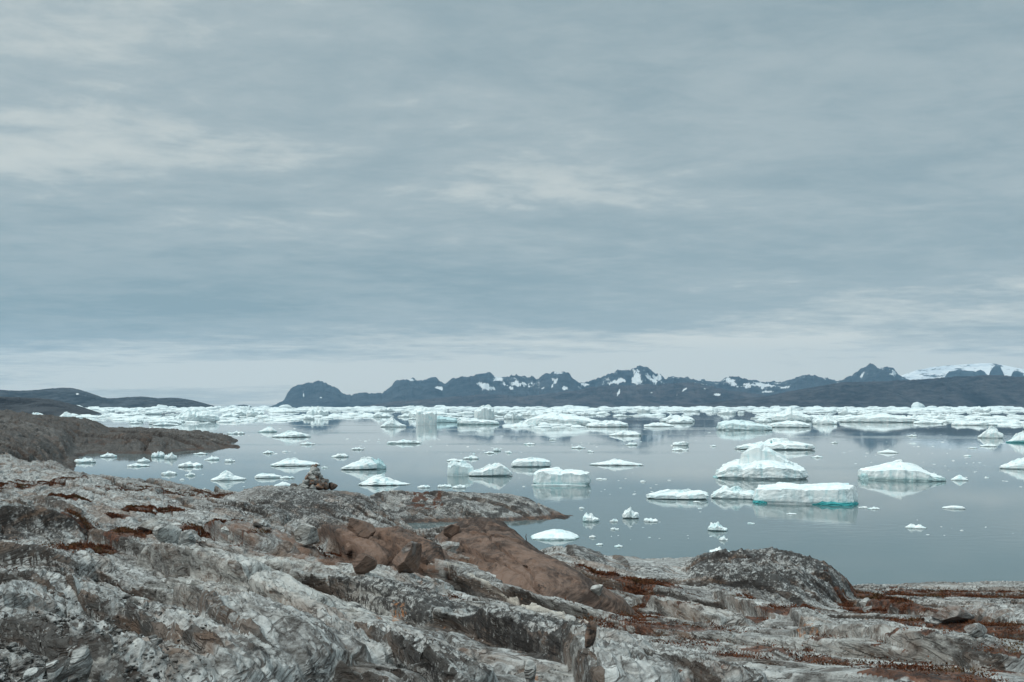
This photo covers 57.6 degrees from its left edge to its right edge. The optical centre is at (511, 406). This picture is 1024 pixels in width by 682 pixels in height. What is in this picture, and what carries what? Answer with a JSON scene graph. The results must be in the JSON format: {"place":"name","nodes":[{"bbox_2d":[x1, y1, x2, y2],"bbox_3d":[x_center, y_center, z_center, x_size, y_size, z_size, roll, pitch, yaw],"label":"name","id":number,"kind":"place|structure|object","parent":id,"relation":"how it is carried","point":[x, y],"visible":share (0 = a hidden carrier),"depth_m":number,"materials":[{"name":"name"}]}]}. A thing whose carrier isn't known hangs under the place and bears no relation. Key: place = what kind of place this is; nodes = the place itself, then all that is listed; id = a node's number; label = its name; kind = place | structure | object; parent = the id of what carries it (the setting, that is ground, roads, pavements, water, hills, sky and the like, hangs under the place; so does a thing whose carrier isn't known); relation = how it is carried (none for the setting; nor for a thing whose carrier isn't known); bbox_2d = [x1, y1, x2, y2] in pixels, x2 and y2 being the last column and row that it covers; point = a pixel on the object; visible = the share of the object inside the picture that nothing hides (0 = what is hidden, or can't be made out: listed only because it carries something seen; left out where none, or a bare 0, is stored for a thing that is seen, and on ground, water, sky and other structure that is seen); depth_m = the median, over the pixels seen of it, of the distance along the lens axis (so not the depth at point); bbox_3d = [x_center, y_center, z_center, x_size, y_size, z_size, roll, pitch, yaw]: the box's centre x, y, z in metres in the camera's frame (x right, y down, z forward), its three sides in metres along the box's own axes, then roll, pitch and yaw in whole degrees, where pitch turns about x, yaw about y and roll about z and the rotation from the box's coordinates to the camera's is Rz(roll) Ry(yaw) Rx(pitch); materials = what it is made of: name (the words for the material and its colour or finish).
{"place":"outdoors","nodes":[
{"label":"outdoors","id":0,"kind":"place"},
{"bbox_2d":[0,396,99,413],"bbox_3d":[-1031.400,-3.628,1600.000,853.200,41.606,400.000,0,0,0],"label":"hill","id":1,"kind":"structure","parent":0,"point":[32,405],"depth_m":1476.61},
{"bbox_2d":[0,388,213,407],"bbox_3d":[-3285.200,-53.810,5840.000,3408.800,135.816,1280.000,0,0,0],"label":"coast","id":2,"kind":"structure","parent":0,"point":[74,396],"depth_m":5501.79},
{"bbox_2d":[0,409,239,470],"bbox_3d":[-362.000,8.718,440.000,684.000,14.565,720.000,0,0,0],"label":"headland","id":3,"kind":"structure","parent":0,"point":[66,442],"depth_m":259.09,"materials":[{"name":"stone"}]},
{"bbox_2d":[369,490,572,522],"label":"islet","id":4,"kind":"object","parent":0,"point":[435,506],"visible":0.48,"depth_m":101.21,"materials":[{"name":"stone"}]},
{"bbox_2d":[0,453,1023,681],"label":"shore bedrock","id":5,"kind":"structure","parent":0,"point":[278,603],"depth_m":12.38,"materials":[{"name":"stone"}]},
{"bbox_2d":[23,667,45,681],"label":"boulder","id":6,"kind":"object","parent":5,"relation":"on","point":[33,674],"visible":1,"depth_m":5.16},
{"bbox_2d":[46,656,70,681],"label":"standing stone","id":7,"kind":"object","parent":5,"relation":"on","point":[56,668],"visible":0.84,"depth_m":5.19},
{"bbox_2d":[67,644,92,681],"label":"standing stone","id":8,"kind":"object","parent":5,"relation":"on","point":[80,664],"visible":0.97,"depth_m":5.21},
{"bbox_2d":[0,584,213,681],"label":"gravel","id":9,"kind":"structure","parent":5,"relation":"on","point":[35,661],"depth_m":5.54,"materials":[{"name":"gravel"}]},
{"bbox_2d":[138,517,165,530],"bbox_3d":[-7.352,2.455,18.934,0.592,0.394,0.376,0,0,0],"label":"boulder","id":10,"kind":"object","parent":5,"relation":"on","point":[152,523],"visible":0.7,"depth_m":18.84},
{"bbox_2d":[152,523,181,543],"bbox_3d":[-5.505,2.088,14.915,0.468,0.432,0.318,0,0,-45],"label":"boulder","id":11,"kind":"object","parent":5,"relation":"on","point":[167,533],"visible":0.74,"depth_m":14.78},
{"bbox_2d":[180,529,196,545],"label":"boulder","id":12,"kind":"object","parent":5,"relation":"on","point":[187,537],"visible":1,"depth_m":14.43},
{"bbox_2d":[221,526,229,534],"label":"boulder","id":13,"kind":"object","parent":5,"relation":"on","point":[224,529],"visible":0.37,"depth_m":20.50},
{"bbox_2d":[253,518,270,526],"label":"boulder","id":14,"kind":"object","parent":5,"relation":"on","point":[260,522],"visible":1,"depth_m":19.90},
{"bbox_2d":[294,524,319,545],"bbox_3d":[-4.169,2.617,19.038,0.507,0.464,0.470,0,0,0],"label":"boulder","id":15,"kind":"object","parent":5,"relation":"on","point":[305,534],"visible":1,"depth_m":18.84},
{"bbox_2d":[290,464,337,489],"bbox_3d":[-8.663,3.093,40.562,1.783,1.192,1.286,0,0,-38],"label":"cairn","id":16,"kind":"object","parent":5,"relation":"on","point":[314,478],"visible":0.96,"depth_m":40.36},
{"bbox_2d":[344,542,351,554],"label":"boulder","id":17,"kind":"object","parent":5,"relation":"on","point":[348,549],"visible":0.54,"depth_m":19.20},
{"bbox_2d":[347,517,375,538],"bbox_3d":[-3.152,2.545,19.517,0.582,0.434,0.497,0,0,0],"label":"boulder","id":18,"kind":"object","parent":5,"relation":"on","point":[363,529],"visible":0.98,"depth_m":19.38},
{"bbox_2d":[352,553,376,573],"bbox_3d":[-2.429,2.617,15.359,0.422,0.410,0.283,0,0,0],"label":"boulder","id":19,"kind":"object","parent":5,"relation":"on","point":[363,563],"visible":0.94,"depth_m":15.26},
{"bbox_2d":[392,541,421,572],"bbox_3d":[-1.816,2.596,15.924,0.511,0.562,0.658,0,0,0],"label":"boulder","id":20,"kind":"object","parent":5,"relation":"on","point":[407,558],"visible":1,"depth_m":15.81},
{"bbox_2d":[412,538,444,565],"bbox_3d":[-1.614,2.865,17.812,0.787,0.660,0.528,0,0,37],"label":"boulder","id":21,"kind":"object","parent":5,"relation":"on","point":[431,551],"visible":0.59,"depth_m":17.63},
{"bbox_2d":[441,541,458,552],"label":"boulder","id":22,"kind":"object","parent":5,"relation":"on","point":[451,546],"visible":0.86,"depth_m":19.63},
{"bbox_2d":[443,524,459,537],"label":"boulder","id":23,"kind":"object","parent":5,"relation":"on","point":[450,531],"visible":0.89,"depth_m":21.26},
{"bbox_2d":[0,475,1023,681],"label":"heath","id":24,"kind":"object","parent":5,"relation":"on","point":[74,546],"visible":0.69,"depth_m":18.34,"materials":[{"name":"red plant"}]},
{"bbox_2d":[524,659,535,681],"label":"standing stone","id":25,"kind":"object","parent":5,"relation":"on","point":[530,670],"visible":1,"depth_m":6.33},
{"bbox_2d":[585,621,596,647],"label":"standing stone","id":26,"kind":"object","parent":5,"relation":"on","point":[590,632],"visible":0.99,"depth_m":6.53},
{"bbox_2d":[590,584,602,595],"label":"boulder","id":27,"kind":"object","parent":5,"relation":"on","point":[597,589],"visible":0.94,"depth_m":15.15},
{"bbox_2d":[859,597,869,606],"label":"boulder","id":28,"kind":"object","parent":5,"relation":"on","point":[862,602],"visible":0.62,"depth_m":22.86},
{"bbox_2d":[924,616,943,624],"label":"boulder","id":29,"kind":"object","parent":5,"relation":"on","point":[930,620],"visible":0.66,"depth_m":12.65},
{"bbox_2d":[931,605,974,622],"bbox_3d":[5.956,2.823,12.575,0.444,0.285,0.546,0,0,-45],"label":"boulder","id":30,"kind":"object","parent":5,"relation":"on","point":[950,614],"visible":0.91,"depth_m":12.44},
{"bbox_2d":[964,623,986,637],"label":"boulder","id":31,"kind":"object","parent":5,"relation":"on","point":[977,630],"visible":1,"depth_m":8.36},
{"bbox_2d":[0,0,1023,405],"label":"sky","id":32,"kind":"structure","parent":0,"point":[211,202],"materials":[{"name":"grey"}]},
{"bbox_2d":[43,406,1023,584],"bbox_3d":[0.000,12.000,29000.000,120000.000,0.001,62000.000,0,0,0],"label":"water","id":33,"kind":"structure","parent":0,"point":[855,545],"depth_m":156.60,"materials":[{"name":"grey liquid"}]},
{"bbox_2d":[60,412,73,416],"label":"iceberg","id":34,"kind":"object","parent":33,"relation":"on","point":[65,414],"visible":0.66,"depth_m":977.19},
{"bbox_2d":[74,457,95,462],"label":"ice floe","id":35,"kind":"object","parent":33,"relation":"on","point":[86,460],"visible":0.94,"depth_m":197.32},
{"bbox_2d":[100,452,116,456],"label":"ice floe","id":36,"kind":"object","parent":33,"relation":"on","point":[107,454],"visible":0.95,"depth_m":218.74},
{"bbox_2d":[127,463,149,466],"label":"ice floe","id":37,"kind":"object","parent":33,"relation":"on","point":[135,465],"visible":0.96,"depth_m":185.09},
{"bbox_2d":[142,410,161,413],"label":"iceberg","id":38,"kind":"object","parent":33,"relation":"on","point":[150,412],"visible":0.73,"depth_m":1346.91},
{"bbox_2d":[151,451,164,456],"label":"growler","id":39,"kind":"object","parent":33,"relation":"on","point":[159,454],"visible":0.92,"depth_m":218.77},
{"bbox_2d":[149,419,181,423],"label":"ice floe","id":40,"kind":"object","parent":33,"relation":"on","point":[163,420],"visible":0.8,"depth_m":618.16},
{"bbox_2d":[153,421,178,425],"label":"ice floe","id":41,"kind":"object","parent":33,"relation":"on","point":[164,423],"visible":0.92,"depth_m":577.03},
{"bbox_2d":[161,471,176,474],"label":"ice floe","id":42,"kind":"object","parent":33,"relation":"on","point":[169,473],"visible":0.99,"depth_m":162.41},
{"bbox_2d":[164,452,176,458],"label":"growler","id":43,"kind":"object","parent":33,"relation":"on","point":[171,455],"visible":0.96,"depth_m":210.75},
{"bbox_2d":[178,461,203,466],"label":"growler","id":44,"kind":"object","parent":33,"relation":"on","point":[189,464],"visible":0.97,"depth_m":183.72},
{"bbox_2d":[173,408,219,421],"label":"iceberg","id":45,"kind":"object","parent":33,"relation":"on","point":[195,414],"visible":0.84,"depth_m":709.00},
{"bbox_2d":[211,470,245,480],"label":"ice floe","id":46,"kind":"object","parent":33,"relation":"on","point":[226,475],"visible":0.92,"depth_m":150.42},
{"bbox_2d":[220,411,239,417],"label":"iceberg","id":47,"kind":"object","parent":33,"relation":"on","point":[228,414],"visible":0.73,"depth_m":935.43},
{"bbox_2d":[232,409,248,415],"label":"iceberg","id":48,"kind":"object","parent":33,"relation":"on","point":[241,412],"visible":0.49,"depth_m":1139.70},
{"bbox_2d":[246,410,264,416],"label":"iceberg","id":49,"kind":"object","parent":33,"relation":"on","point":[253,413],"visible":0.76,"depth_m":1037.45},
{"bbox_2d":[258,426,276,431],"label":"ice floe","id":50,"kind":"object","parent":33,"relation":"on","point":[268,429],"visible":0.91,"depth_m":429.37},
{"bbox_2d":[255,473,281,477],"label":"ice floe","id":51,"kind":"object","parent":33,"relation":"on","point":[263,475],"visible":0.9,"depth_m":155.22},
{"bbox_2d":[274,482,290,485],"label":"ice floe","id":52,"kind":"object","parent":33,"relation":"on","point":[283,484],"visible":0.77,"depth_m":139.00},
{"bbox_2d":[271,430,310,436],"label":"ice floe","id":53,"kind":"object","parent":33,"relation":"on","point":[290,433],"visible":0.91,"depth_m":359.34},
{"bbox_2d":[271,457,319,465],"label":"ice floe","id":54,"kind":"object","parent":33,"relation":"on","point":[294,461],"visible":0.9,"depth_m":186.70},
{"bbox_2d":[306,406,328,415],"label":"iceberg","id":55,"kind":"object","parent":33,"relation":"on","point":[313,411],"visible":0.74,"depth_m":1080.55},
{"bbox_2d":[341,456,385,469],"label":"iceberg","id":56,"kind":"object","parent":33,"relation":"on","point":[366,463],"visible":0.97,"depth_m":176.06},
{"bbox_2d":[371,411,390,416],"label":"iceberg","id":57,"kind":"object","parent":33,"relation":"on","point":[379,414],"visible":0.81,"depth_m":1011.10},
{"bbox_2d":[358,473,408,485],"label":"ice floe","id":58,"kind":"object","parent":33,"relation":"on","point":[379,480],"visible":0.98,"depth_m":141.31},
{"bbox_2d":[380,417,405,426],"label":"iceberg","id":59,"kind":"object","parent":33,"relation":"on","point":[391,422],"visible":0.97,"depth_m":534.19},
{"bbox_2d":[387,439,421,443],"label":"ice floe","id":60,"kind":"object","parent":33,"relation":"on","point":[403,441],"visible":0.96,"depth_m":296.87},
{"bbox_2d":[408,410,416,417],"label":"iceberg","id":61,"kind":"object","parent":33,"relation":"on","point":[412,414],"visible":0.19,"depth_m":930.60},
{"bbox_2d":[416,407,436,424],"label":"iceberg","id":62,"kind":"object","parent":33,"relation":"on","point":[426,416],"visible":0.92,"depth_m":600.28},
{"bbox_2d":[437,416,457,421],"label":"iceberg","id":63,"kind":"object","parent":33,"relation":"on","point":[443,419],"visible":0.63,"depth_m":686.38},
{"bbox_2d":[457,417,498,424],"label":"iceberg","id":64,"kind":"object","parent":33,"relation":"on","point":[467,421],"visible":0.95,"depth_m":601.27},
{"bbox_2d":[447,460,512,475],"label":"iceberg","id":65,"kind":"object","parent":33,"relation":"on","point":[462,468],"visible":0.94,"depth_m":160.10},
{"bbox_2d":[474,404,494,419],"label":"iceberg","id":66,"kind":"object","parent":33,"relation":"on","point":[485,412],"visible":0.86,"depth_m":775.03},
{"bbox_2d":[494,409,508,414],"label":"iceberg","id":67,"kind":"object","parent":33,"relation":"on","point":[499,412],"visible":0.65,"depth_m":1291.29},
{"bbox_2d":[504,412,522,418],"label":"iceberg","id":68,"kind":"object","parent":33,"relation":"on","point":[512,416],"visible":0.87,"depth_m":854.64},
{"bbox_2d":[511,457,550,466],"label":"iceberg","id":69,"kind":"object","parent":33,"relation":"on","point":[532,462],"visible":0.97,"depth_m":183.49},
{"bbox_2d":[522,410,539,415],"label":"iceberg","id":70,"kind":"object","parent":33,"relation":"on","point":[528,412],"visible":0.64,"depth_m":1152.06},
{"bbox_2d":[72,402,1023,537],"bbox_3d":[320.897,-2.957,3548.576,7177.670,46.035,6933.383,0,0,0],"label":"brash ice","id":71,"kind":"structure","parent":33,"relation":"on","point":[917,407],"depth_m":2024.54,"materials":[{"name":"ice"}]},
{"bbox_2d":[531,529,578,539],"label":"iceberg","id":72,"kind":"object","parent":33,"relation":"on","point":[556,534],"visible":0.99,"depth_m":84.20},
{"bbox_2d":[518,412,599,424],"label":"iceberg","id":73,"kind":"object","parent":33,"relation":"on","point":[558,418],"visible":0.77,"depth_m":586.79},
{"bbox_2d":[532,467,590,485],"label":"iceberg","id":74,"kind":"object","parent":33,"relation":"on","point":[555,476],"visible":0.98,"depth_m":140.58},
{"bbox_2d":[583,512,599,521],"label":"growler","id":75,"kind":"object","parent":33,"relation":"on","point":[589,517],"visible":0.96,"depth_m":96.59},
{"bbox_2d":[586,420,627,426],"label":"ice floe","id":76,"kind":"object","parent":33,"relation":"on","point":[607,423],"visible":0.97,"depth_m":534.35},
{"bbox_2d":[589,459,643,465],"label":"ice floe","id":77,"kind":"object","parent":33,"relation":"on","point":[615,462],"visible":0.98,"depth_m":188.14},
{"bbox_2d":[609,430,640,435],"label":"ice floe","id":78,"kind":"object","parent":33,"relation":"on","point":[627,433],"visible":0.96,"depth_m":375.82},
{"bbox_2d":[622,508,638,518],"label":"growler","id":79,"kind":"object","parent":33,"relation":"on","point":[630,513],"visible":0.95,"depth_m":99.42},
{"bbox_2d":[644,422,673,426],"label":"ice floe","id":80,"kind":"object","parent":33,"relation":"on","point":[657,424],"visible":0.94,"depth_m":545.54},
{"bbox_2d":[659,414,674,421],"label":"iceberg","id":81,"kind":"object","parent":33,"relation":"on","point":[669,417],"visible":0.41,"depth_m":712.46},
{"bbox_2d":[646,489,708,499],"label":"ice floe","id":82,"kind":"object","parent":33,"relation":"on","point":[686,494],"visible":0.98,"depth_m":119.92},
{"bbox_2d":[666,417,692,422],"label":"iceberg","id":83,"kind":"object","parent":33,"relation":"on","point":[680,420],"visible":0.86,"depth_m":648.98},
{"bbox_2d":[672,441,688,445],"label":"ice floe","id":84,"kind":"object","parent":33,"relation":"on","point":[683,443],"visible":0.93,"depth_m":282.59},
{"bbox_2d":[683,408,699,411],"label":"iceberg","id":85,"kind":"object","parent":33,"relation":"on","point":[691,410],"visible":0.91,"depth_m":1984.97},
{"bbox_2d":[707,522,727,530],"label":"growler","id":86,"kind":"object","parent":33,"relation":"on","point":[716,526],"visible":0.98,"depth_m":89.52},
{"bbox_2d":[717,408,735,413],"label":"iceberg","id":87,"kind":"object","parent":33,"relation":"on","point":[726,411],"visible":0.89,"depth_m":1414.30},
{"bbox_2d":[710,485,753,498],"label":"iceberg","id":88,"kind":"object","parent":33,"relation":"on","point":[727,492],"visible":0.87,"depth_m":120.62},
{"bbox_2d":[716,420,772,429],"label":"iceberg","id":89,"kind":"object","parent":33,"relation":"on","point":[736,425],"visible":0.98,"depth_m":463.68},
{"bbox_2d":[713,443,808,479],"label":"iceberg","id":90,"kind":"object","parent":33,"relation":"on","point":[760,461],"visible":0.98,"depth_m":153.75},
{"bbox_2d":[755,418,771,421],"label":"iceberg","id":91,"kind":"object","parent":33,"relation":"on","point":[762,420],"visible":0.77,"depth_m":691.93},
{"bbox_2d":[735,438,814,449],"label":"ice floe","id":92,"kind":"object","parent":33,"relation":"on","point":[779,444],"visible":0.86,"depth_m":256.38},
{"bbox_2d":[767,420,810,427],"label":"ice floe","id":93,"kind":"object","parent":33,"relation":"on","point":[791,424],"visible":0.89,"depth_m":523.08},
{"bbox_2d":[771,406,811,421],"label":"iceberg","id":94,"kind":"object","parent":33,"relation":"on","point":[790,413],"visible":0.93,"depth_m":729.24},
{"bbox_2d":[752,482,858,505],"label":"iceberg","id":95,"kind":"object","parent":33,"relation":"on","point":[837,494],"visible":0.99,"depth_m":113.71,"materials":[{"name":"ice"}]},
{"bbox_2d":[812,415,836,423],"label":"iceberg","id":96,"kind":"object","parent":33,"relation":"on","point":[827,419],"visible":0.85,"depth_m":618.74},
{"bbox_2d":[838,406,858,413],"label":"iceberg","id":97,"kind":"object","parent":33,"relation":"on","point":[845,410],"visible":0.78,"depth_m":1392.03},
{"bbox_2d":[839,413,919,422],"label":"iceberg","id":98,"kind":"object","parent":33,"relation":"on","point":[884,417],"visible":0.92,"depth_m":688.21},
{"bbox_2d":[877,449,897,452],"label":"ice floe","id":99,"kind":"object","parent":33,"relation":"on","point":[887,451],"visible":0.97,"depth_m":238.04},
{"bbox_2d":[858,459,946,481],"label":"iceberg","id":100,"kind":"object","parent":33,"relation":"on","point":[898,470],"visible":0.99,"depth_m":150.38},
{"bbox_2d":[905,524,925,528],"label":"growler","id":101,"kind":"object","parent":33,"relation":"on","point":[918,526],"visible":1,"depth_m":91.48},
{"bbox_2d":[913,420,942,423],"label":"ice floe","id":102,"kind":"object","parent":33,"relation":"on","point":[925,422],"visible":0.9,"depth_m":635.36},
{"bbox_2d":[920,414,944,419],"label":"iceberg","id":103,"kind":"object","parent":33,"relation":"on","point":[929,416],"visible":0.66,"depth_m":799.46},
{"bbox_2d":[942,506,964,508],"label":"ice floe","id":104,"kind":"object","parent":33,"relation":"on","point":[953,507],"visible":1,"depth_m":108.81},
{"bbox_2d":[951,475,967,480],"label":"growler","id":105,"kind":"object","parent":33,"relation":"on","point":[959,478],"visible":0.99,"depth_m":150.18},
{"bbox_2d":[966,420,997,425],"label":"ice floe","id":106,"kind":"object","parent":33,"relation":"on","point":[978,422],"visible":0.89,"depth_m":579.32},
{"bbox_2d":[974,406,990,411],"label":"iceberg","id":107,"kind":"object","parent":33,"relation":"on","point":[980,409],"visible":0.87,"depth_m":1930.37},
{"bbox_2d":[977,426,1003,437],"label":"iceberg","id":108,"kind":"object","parent":33,"relation":"on","point":[991,432],"visible":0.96,"depth_m":348.68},
{"bbox_2d":[1000,457,1023,468],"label":"iceberg","id":109,"kind":"object","parent":33,"relation":"on","point":[1017,463],"visible":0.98,"depth_m":177.61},
{"bbox_2d":[1006,431,1023,442],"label":"iceberg","id":110,"kind":"object","parent":33,"relation":"on","point":[1018,437],"visible":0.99,"depth_m":305.10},
{"bbox_2d":[360,382,766,406],"bbox_3d":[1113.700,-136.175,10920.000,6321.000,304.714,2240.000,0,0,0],"label":"foothills","id":111,"kind":"structure","parent":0,"point":[651,395],"depth_m":10222.80,"materials":[{"name":"stone"}]},
{"bbox_2d":[270,363,908,406],"bbox_3d":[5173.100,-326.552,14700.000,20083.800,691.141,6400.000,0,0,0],"label":"mountains","id":112,"kind":"structure","parent":0,"point":[317,393],"depth_m":13190.42,"materials":[{"name":"stone"}]},
{"bbox_2d":[945,369,975,377],"bbox_3d":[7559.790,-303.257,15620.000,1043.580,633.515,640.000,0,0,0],"label":"nunatak","id":113,"kind":"structure","parent":112,"relation":"on","point":[959,372],"depth_m":15562.07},
{"bbox_2d":[901,363,1023,379],"bbox_3d":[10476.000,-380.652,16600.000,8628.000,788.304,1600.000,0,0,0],"label":"ice cap","id":114,"kind":"object","parent":112,"relation":"on","point":[936,372],"visible":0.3,"depth_m":16593.71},
{"bbox_2d":[989,365,1004,375],"bbox_3d":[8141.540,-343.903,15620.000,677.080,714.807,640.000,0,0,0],"label":"nunatak","id":115,"kind":"structure","parent":112,"relation":"on","point":[996,370],"depth_m":15563.72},
{"bbox_2d":[1011,371,1023,376],"bbox_3d":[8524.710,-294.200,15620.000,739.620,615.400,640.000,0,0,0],"label":"nunatak","id":116,"kind":"structure","parent":112,"relation":"on","point":[1016,374],"depth_m":15534.99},
{"bbox_2d":[657,375,1023,407],"bbox_3d":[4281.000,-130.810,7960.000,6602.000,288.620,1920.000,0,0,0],"label":"dark hill","id":117,"kind":"structure","parent":0,"point":[982,390],"depth_m":7343.08,"materials":[{"name":"stone"}]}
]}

